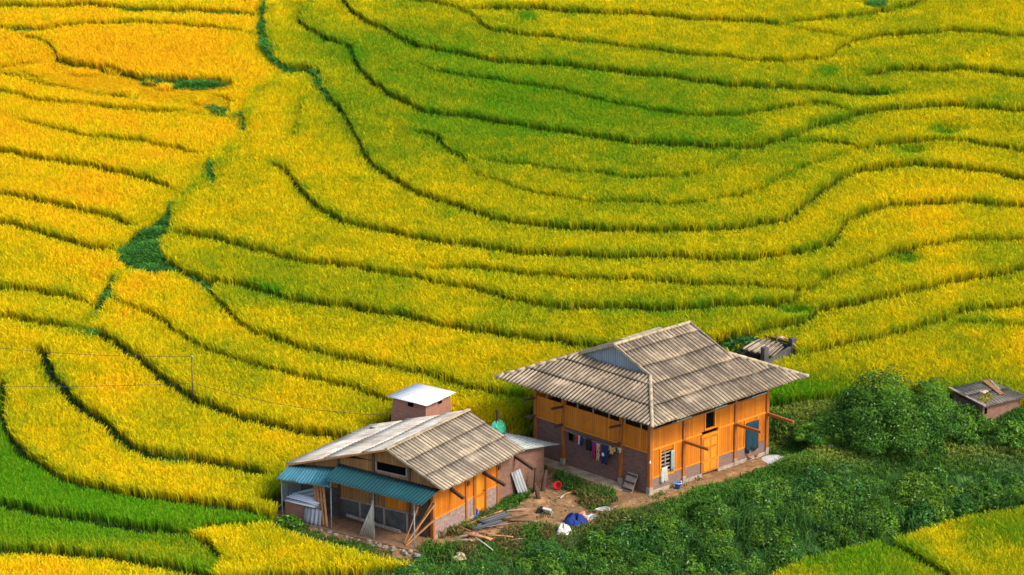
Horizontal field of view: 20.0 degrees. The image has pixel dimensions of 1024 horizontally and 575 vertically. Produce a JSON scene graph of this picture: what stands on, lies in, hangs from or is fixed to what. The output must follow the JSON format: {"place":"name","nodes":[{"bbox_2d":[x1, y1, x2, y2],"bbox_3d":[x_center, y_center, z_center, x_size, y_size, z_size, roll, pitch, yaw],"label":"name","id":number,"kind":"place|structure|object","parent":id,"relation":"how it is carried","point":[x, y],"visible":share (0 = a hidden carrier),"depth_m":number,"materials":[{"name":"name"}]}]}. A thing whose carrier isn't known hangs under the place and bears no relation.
{"place":"outdoors","nodes":[
{"label":"outdoors","id":0,"kind":"place"},
{"bbox_2d":[0,1,1023,574],"bbox_3d":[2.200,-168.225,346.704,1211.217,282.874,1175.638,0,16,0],"label":"ground","id":1,"kind":"structure","parent":0,"point":[624,499],"depth_m":131.94,"materials":[{"name":"brown soil"}]},
{"bbox_2d":[0,60,234,117],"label":"lodged rice","id":2,"kind":"object","parent":1,"relation":"on","point":[60,74],"visible":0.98,"depth_m":170.40,"materials":[{"name":"yellow plant"}]},
{"bbox_2d":[0,391,274,574],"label":"young rice","id":3,"kind":"object","parent":1,"relation":"on","point":[23,483],"visible":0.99,"depth_m":126.80,"materials":[{"name":"green plant"}]},
{"bbox_2d":[0,0,282,353],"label":"ripe rice","id":4,"kind":"object","parent":1,"relation":"on","point":[167,46],"visible":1,"depth_m":164.04,"materials":[{"name":"yellow plant"}]},
{"bbox_2d":[191,354,192,402],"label":"utility pole","id":5,"kind":"object","parent":1,"relation":"on","point":[192,377],"visible":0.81,"depth_m":137.73,"materials":[{"name":"grey wood"}]},
{"bbox_2d":[0,383,186,386],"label":"wire","id":6,"kind":"object","parent":5,"relation":"attached to","point":[76,386],"visible":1,"depth_m":137.29,"materials":[{"name":"grey metal"}]},
{"bbox_2d":[2,348,190,356],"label":"wire","id":7,"kind":"object","parent":5,"relation":"attached to","point":[111,355],"visible":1,"depth_m":137.81,"materials":[{"name":"grey metal"}]},
{"bbox_2d":[194,383,378,414],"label":"wire","id":8,"kind":"object","parent":5,"relation":"attached to","point":[287,405],"visible":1,"depth_m":136.16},
{"bbox_2d":[273,514,303,529],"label":"shrub","id":9,"kind":"object","parent":1,"relation":"on","point":[288,520],"visible":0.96,"depth_m":127.04,"materials":[{"name":"green plant"}]},
{"bbox_2d":[314,528,419,557],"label":"stone wall","id":10,"kind":"structure","parent":1,"relation":"on","point":[403,551],"depth_m":125.15,"materials":[{"name":"grey stone"}]},
{"bbox_2d":[276,408,559,552],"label":"house","id":11,"kind":"structure","parent":1,"relation":"on","point":[457,467],"depth_m":127.52,"materials":[{"name":"wood"}]},
{"bbox_2d":[283,481,299,499],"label":"wire screen","id":12,"kind":"object","parent":11,"relation":"on","point":[291,488],"visible":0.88,"depth_m":128.69,"materials":[{"name":"metal"}]},
{"bbox_2d":[283,499,320,519],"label":"wall","id":13,"kind":"structure","parent":11,"relation":"on","point":[294,509],"depth_m":128.11,"materials":[{"name":"red brick"}]},
{"bbox_2d":[285,493,320,507],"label":"sheet stack","id":14,"kind":"object","parent":13,"relation":"on","point":[301,499],"visible":1,"depth_m":127.85,"materials":[{"name":"white metal"}]},
{"bbox_2d":[293,488,316,496],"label":"roof sheet","id":15,"kind":"object","parent":14,"relation":"on","point":[308,492],"visible":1,"depth_m":128.40,"materials":[{"name":"grey metal"}]},
{"bbox_2d":[303,506,321,526],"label":"roof sheet","id":16,"kind":"object","parent":11,"relation":"on","point":[312,516],"visible":1,"depth_m":127.50,"materials":[{"name":"grey metal"}]},
{"bbox_2d":[313,485,316,501],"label":"plank","id":17,"kind":"object","parent":11,"relation":"on","point":[315,493],"visible":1,"depth_m":127.66,"materials":[{"name":"brown wood"}]},
{"bbox_2d":[316,486,321,523],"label":"plank","id":18,"kind":"object","parent":11,"relation":"on","point":[317,490],"visible":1,"depth_m":127.55,"materials":[{"name":"brown wood"}]},
{"bbox_2d":[319,486,324,524],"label":"plank","id":19,"kind":"object","parent":11,"relation":"on","point":[321,501],"visible":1,"depth_m":127.42,"materials":[{"name":"brown wood"}]},
{"bbox_2d":[322,487,327,526],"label":"plank","id":20,"kind":"object","parent":11,"relation":"on","point":[324,502],"visible":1,"depth_m":127.30,"materials":[{"name":"brown wood"}]},
{"bbox_2d":[359,500,374,536],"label":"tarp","id":21,"kind":"object","parent":11,"relation":"on","point":[369,524],"visible":1,"depth_m":125.98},
{"bbox_2d":[346,513,400,532],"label":"board","id":22,"kind":"object","parent":11,"relation":"attached to","point":[375,523],"visible":0.88,"depth_m":126.95,"materials":[{"name":"grey wood"}]},
{"bbox_2d":[375,461,407,477],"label":"window","id":23,"kind":"structure","parent":11,"relation":"in","point":[381,466],"depth_m":126.32,"materials":[{"name":"black glass"}]},
{"bbox_2d":[404,507,418,542],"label":"plank","id":24,"kind":"object","parent":11,"relation":"on","point":[411,525],"visible":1,"depth_m":125.01,"materials":[{"name":"brown wood"}]},
{"bbox_2d":[404,502,435,543],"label":"plank","id":25,"kind":"object","parent":11,"relation":"on","point":[422,520],"visible":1,"depth_m":125.11,"materials":[{"name":"brown wood"}]},
{"bbox_2d":[405,518,435,545],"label":"plank","id":26,"kind":"object","parent":11,"relation":"on","point":[421,531],"visible":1,"depth_m":124.99,"materials":[{"name":"brown wood"}]},
{"bbox_2d":[411,500,433,542],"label":"plank","id":27,"kind":"object","parent":11,"relation":"on","point":[423,516],"visible":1,"depth_m":125.23,"materials":[{"name":"brown wood"}]},
{"bbox_2d":[419,499,430,537],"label":"front door","id":28,"kind":"structure","parent":11,"relation":"in","point":[422,509],"depth_m":125.89,"materials":[{"name":"brown wood"}]},
{"bbox_2d":[476,472,484,512],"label":"door","id":29,"kind":"structure","parent":11,"relation":"in","point":[480,478],"depth_m":128.59,"materials":[{"name":"orange wood"}]},
{"bbox_2d":[491,410,505,432],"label":"sack","id":30,"kind":"object","parent":11,"relation":"on","point":[498,425],"visible":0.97,"depth_m":134.07,"materials":[{"name":"green plastic"}]},
{"bbox_2d":[386,383,455,421],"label":"brick tower","id":31,"kind":"structure","parent":1,"relation":"on","point":[416,400],"depth_m":134.23,"materials":[{"name":"red brick"}]},
{"bbox_2d":[8,0,888,466],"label":"gully grass","id":32,"kind":"structure","parent":1,"relation":"on","point":[140,252],"depth_m":154.96,"materials":[{"name":"green plant"}]},
{"bbox_2d":[453,551,465,560],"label":"rock","id":33,"kind":"object","parent":1,"relation":"on","point":[460,557],"visible":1,"depth_m":123.84,"materials":[{"name":"beige stone"}]},
{"bbox_2d":[465,532,492,540],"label":"stick","id":34,"kind":"object","parent":1,"relation":"on","point":[474,535],"visible":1,"depth_m":125.39,"materials":[{"name":"brown wood"}]},
{"bbox_2d":[457,525,491,540],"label":"stick","id":35,"kind":"object","parent":34,"relation":"on","point":[465,529],"visible":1,"depth_m":125.92,"materials":[{"name":"brown wood"}]},
{"bbox_2d":[471,530,495,534],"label":"stick","id":36,"kind":"object","parent":1,"relation":"on","point":[480,532],"visible":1,"depth_m":125.73,"materials":[{"name":"brown wood"}]},
{"bbox_2d":[467,510,502,524],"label":"stick","id":37,"kind":"object","parent":1,"relation":"on","point":[485,516],"visible":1,"depth_m":127.97,"materials":[{"name":"brown wood"}]},
{"bbox_2d":[470,519,503,530],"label":"roof sheet","id":38,"kind":"object","parent":1,"relation":"on","point":[479,526],"visible":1,"depth_m":126.79,"materials":[{"name":"grey metal"}]},
{"bbox_2d":[478,511,510,523],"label":"roof sheet","id":39,"kind":"object","parent":38,"relation":"on","point":[498,516],"visible":1,"depth_m":127.38,"materials":[{"name":"grey metal"}]},
{"bbox_2d":[0,0,1023,574],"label":"ripe rice","id":40,"kind":"object","parent":1,"relation":"on","point":[556,112],"visible":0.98,"depth_m":153.48,"materials":[{"name":"yellow plant"}]},
{"bbox_2d":[0,0,1023,574],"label":"bund grass","id":41,"kind":"structure","parent":1,"relation":"on","point":[90,414],"depth_m":145.35,"materials":[{"name":"green plant"}]},
{"bbox_2d":[502,514,527,520],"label":"stick","id":42,"kind":"object","parent":1,"relation":"on","point":[514,517],"visible":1,"depth_m":127.73,"materials":[{"name":"brown wood"}]},
{"bbox_2d":[505,508,527,511],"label":"stick","id":43,"kind":"object","parent":1,"relation":"on","point":[516,509],"visible":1,"depth_m":128.73,"materials":[{"name":"beige wood"}]},
{"bbox_2d":[511,469,526,493],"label":"roof sheet","id":44,"kind":"object","parent":1,"relation":"on","point":[519,482],"visible":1,"depth_m":130.94,"materials":[{"name":"grey metal"}]},
{"bbox_2d":[508,520,533,521],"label":"stick","id":45,"kind":"object","parent":1,"relation":"on","point":[519,521],"visible":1,"depth_m":127.14,"materials":[{"name":"brown wood"}]},
{"bbox_2d":[533,468,537,492],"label":"old post","id":46,"kind":"object","parent":1,"relation":"on","point":[535,480],"visible":0.78,"depth_m":131.41,"materials":[{"name":"brown wood"}]},
{"bbox_2d":[534,483,540,498],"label":"old post","id":47,"kind":"object","parent":1,"relation":"on","point":[537,494],"visible":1,"depth_m":130.28,"materials":[{"name":"brown wood"}]},
{"bbox_2d":[535,506,545,513],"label":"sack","id":48,"kind":"object","parent":1,"relation":"on","point":[539,510],"visible":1,"depth_m":128.58,"materials":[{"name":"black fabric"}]},
{"bbox_2d":[540,470,547,490],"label":"old post","id":49,"kind":"object","parent":1,"relation":"on","point":[543,484],"visible":1,"depth_m":131.26,"materials":[{"name":"brown wood"}]},
{"bbox_2d":[542,507,552,514],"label":"crate","id":50,"kind":"object","parent":1,"relation":"on","point":[547,510],"visible":1,"depth_m":128.39,"materials":[{"name":"white plastic"}]},
{"bbox_2d":[553,481,561,488],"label":"basin","id":51,"kind":"object","parent":1,"relation":"on","point":[557,484],"visible":1,"depth_m":131.47,"materials":[{"name":"red plastic"}]},
{"bbox_2d":[556,522,571,534],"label":"sack","id":52,"kind":"object","parent":1,"relation":"on","point":[563,527],"visible":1,"depth_m":126.21,"materials":[{"name":"white fabric"}]},
{"bbox_2d":[563,512,588,529],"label":"tarpaulin","id":53,"kind":"object","parent":1,"relation":"on","point":[573,519],"visible":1,"depth_m":126.96,"materials":[{"name":"blue plastic"}]},
{"bbox_2d":[465,460,768,538],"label":"yard litter","id":54,"kind":"object","parent":1,"relation":"on","point":[579,508],"visible":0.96,"depth_m":130.44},
{"bbox_2d":[622,472,637,492],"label":"pallet","id":55,"kind":"object","parent":1,"relation":"on","point":[630,480],"visible":1,"depth_m":130.89,"materials":[{"name":"grey wood"}]},
{"bbox_2d":[494,320,808,494],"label":"wooden house","id":56,"kind":"structure","parent":1,"relation":"on","point":[686,401],"depth_m":132.56,"materials":[{"name":"wood"}]},
{"bbox_2d":[660,466,667,483],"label":"cloth","id":57,"kind":"object","parent":56,"relation":"hanging from","point":[664,475],"visible":1,"depth_m":130.82,"materials":[{"name":"white fabric"}]},
{"bbox_2d":[661,449,674,474],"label":"window","id":58,"kind":"structure","parent":56,"relation":"in","point":[667,457],"depth_m":131.03,"materials":[{"name":"wood"}]},
{"bbox_2d":[702,433,717,473],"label":"door","id":59,"kind":"structure","parent":56,"relation":"in","point":[709,458],"depth_m":132.90,"materials":[{"name":"orange wood"}]},
{"bbox_2d":[704,411,715,429],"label":"window","id":60,"kind":"structure","parent":56,"relation":"in","point":[708,418],"depth_m":132.61,"materials":[{"name":"black glass"}]},
{"bbox_2d":[744,419,758,453],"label":"window","id":61,"kind":"structure","parent":56,"relation":"in","point":[751,438],"depth_m":134.70,"materials":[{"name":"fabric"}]},
{"bbox_2d":[674,481,681,488],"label":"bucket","id":62,"kind":"object","parent":1,"relation":"on","point":[677,484],"visible":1,"depth_m":131.13,"materials":[{"name":"plastic"}]},
{"bbox_2d":[344,463,1023,574],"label":"tall weeds","id":63,"kind":"object","parent":1,"relation":"on","point":[720,563],"visible":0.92,"depth_m":128.43,"materials":[{"name":"green plant"}]},
{"bbox_2d":[376,464,1023,574],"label":"thicket","id":64,"kind":"object","parent":1,"relation":"on","point":[657,524],"visible":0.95,"depth_m":128.32,"materials":[{"name":"green plant"}]},
{"bbox_2d":[729,335,760,353],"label":"shrub","id":65,"kind":"object","parent":1,"relation":"on","point":[740,341],"visible":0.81,"depth_m":142.62,"materials":[{"name":"green plant"}]},
{"bbox_2d":[740,334,795,364],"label":"animal pen","id":66,"kind":"object","parent":1,"relation":"on","point":[765,348],"visible":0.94,"depth_m":141.78,"materials":[{"name":"wood"}]},
{"bbox_2d":[762,454,782,464],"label":"sand heap","id":67,"kind":"object","parent":1,"relation":"on","point":[768,459],"visible":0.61,"depth_m":134.95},
{"bbox_2d":[791,416,847,445],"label":"shrub","id":68,"kind":"object","parent":1,"relation":"on","point":[802,432],"visible":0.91,"depth_m":135.03,"materials":[{"name":"green plant"}]},
{"bbox_2d":[808,362,955,455],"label":"shrub","id":69,"kind":"object","parent":1,"relation":"on","point":[862,415],"visible":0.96,"depth_m":134.02,"materials":[{"name":"green plant"}]},
{"bbox_2d":[768,505,1023,574],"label":"ripe rice","id":70,"kind":"object","parent":1,"relation":"on","point":[971,545],"visible":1,"depth_m":128.25,"materials":[{"name":"yellow plant"}]},
{"bbox_2d":[896,375,969,440],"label":"shrub","id":71,"kind":"object","parent":1,"relation":"on","point":[938,403],"visible":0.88,"depth_m":134.69,"materials":[{"name":"green plant"}]},
{"bbox_2d":[952,412,979,443],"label":"shrub","id":72,"kind":"object","parent":1,"relation":"on","point":[970,435],"visible":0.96,"depth_m":135.07,"materials":[{"name":"green plant"}]},
{"bbox_2d":[954,403,986,422],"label":"shrub","id":73,"kind":"object","parent":1,"relation":"on","point":[974,411],"visible":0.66,"depth_m":136.37,"materials":[{"name":"green plant"}]},
{"bbox_2d":[948,378,1023,419],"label":"brick shed","id":74,"kind":"structure","parent":1,"relation":"on","point":[997,405],"depth_m":137.27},
{"bbox_2d":[978,393,993,402],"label":"roof weed","id":75,"kind":"object","parent":74,"relation":"on","point":[985,398],"visible":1,"depth_m":136.57,"materials":[{"name":"yellow plant"}]},
{"bbox_2d":[982,380,1003,394],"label":"board","id":76,"kind":"object","parent":74,"relation":"on","point":[993,387],"visible":1,"depth_m":137.96,"materials":[{"name":"beige wood"}]},
{"bbox_2d":[975,417,998,434],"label":"shrub","id":77,"kind":"object","parent":1,"relation":"on","point":[988,425],"visible":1,"depth_m":135.57,"materials":[{"name":"green plant"}]},
{"bbox_2d":[987,418,1023,448],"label":"shrub","id":78,"kind":"object","parent":1,"relation":"on","point":[1011,432],"visible":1,"depth_m":134.86,"materials":[{"name":"green plant"}]},
{"bbox_2d":[595,506,609,511],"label":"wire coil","id":79,"kind":"object","parent":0,"point":[600,508],"visible":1,"depth_m":128.81,"materials":[{"name":"white metal"}]},
{"bbox_2d":[282,397,1023,574],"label":"weed grass","id":80,"kind":"structure","parent":0,"point":[786,464],"depth_m":130.94,"materials":[{"name":"green plant"}]},
{"bbox_2d":[487,534,512,537],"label":"stick","id":81,"kind":"object","parent":80,"relation":"on","point":[499,535],"visible":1,"depth_m":125.55,"materials":[{"name":"brown wood"}]},
{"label":"clothes line","id":82,"kind":"object","parent":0,"visible":0},
{"bbox_2d":[586,438,591,450],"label":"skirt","id":83,"kind":"object","parent":82,"relation":"hanging from","point":[588,444],"visible":1,"depth_m":132.29,"materials":[{"name":"black fabric"}]},
{"bbox_2d":[590,441,597,458],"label":"shirt","id":84,"kind":"object","parent":82,"relation":"hanging from","point":[593,444],"visible":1,"depth_m":132.11,"materials":[{"name":"fabric"}]},
{"bbox_2d":[595,443,601,460],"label":"shirt","id":85,"kind":"object","parent":82,"relation":"hanging from","point":[598,454],"visible":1,"depth_m":131.93,"materials":[{"name":"beige fabric"}]},
{"bbox_2d":[599,444,611,464],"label":"shirt","id":86,"kind":"object","parent":82,"relation":"hanging from","point":[605,453],"visible":1,"depth_m":131.63,"materials":[{"name":"blue fabric"}]},
{"bbox_2d":[608,446,615,453],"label":"shirt","id":87,"kind":"object","parent":82,"relation":"hanging from","point":[611,449],"visible":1,"depth_m":131.24,"materials":[{"name":"orange fabric"}]}
]}

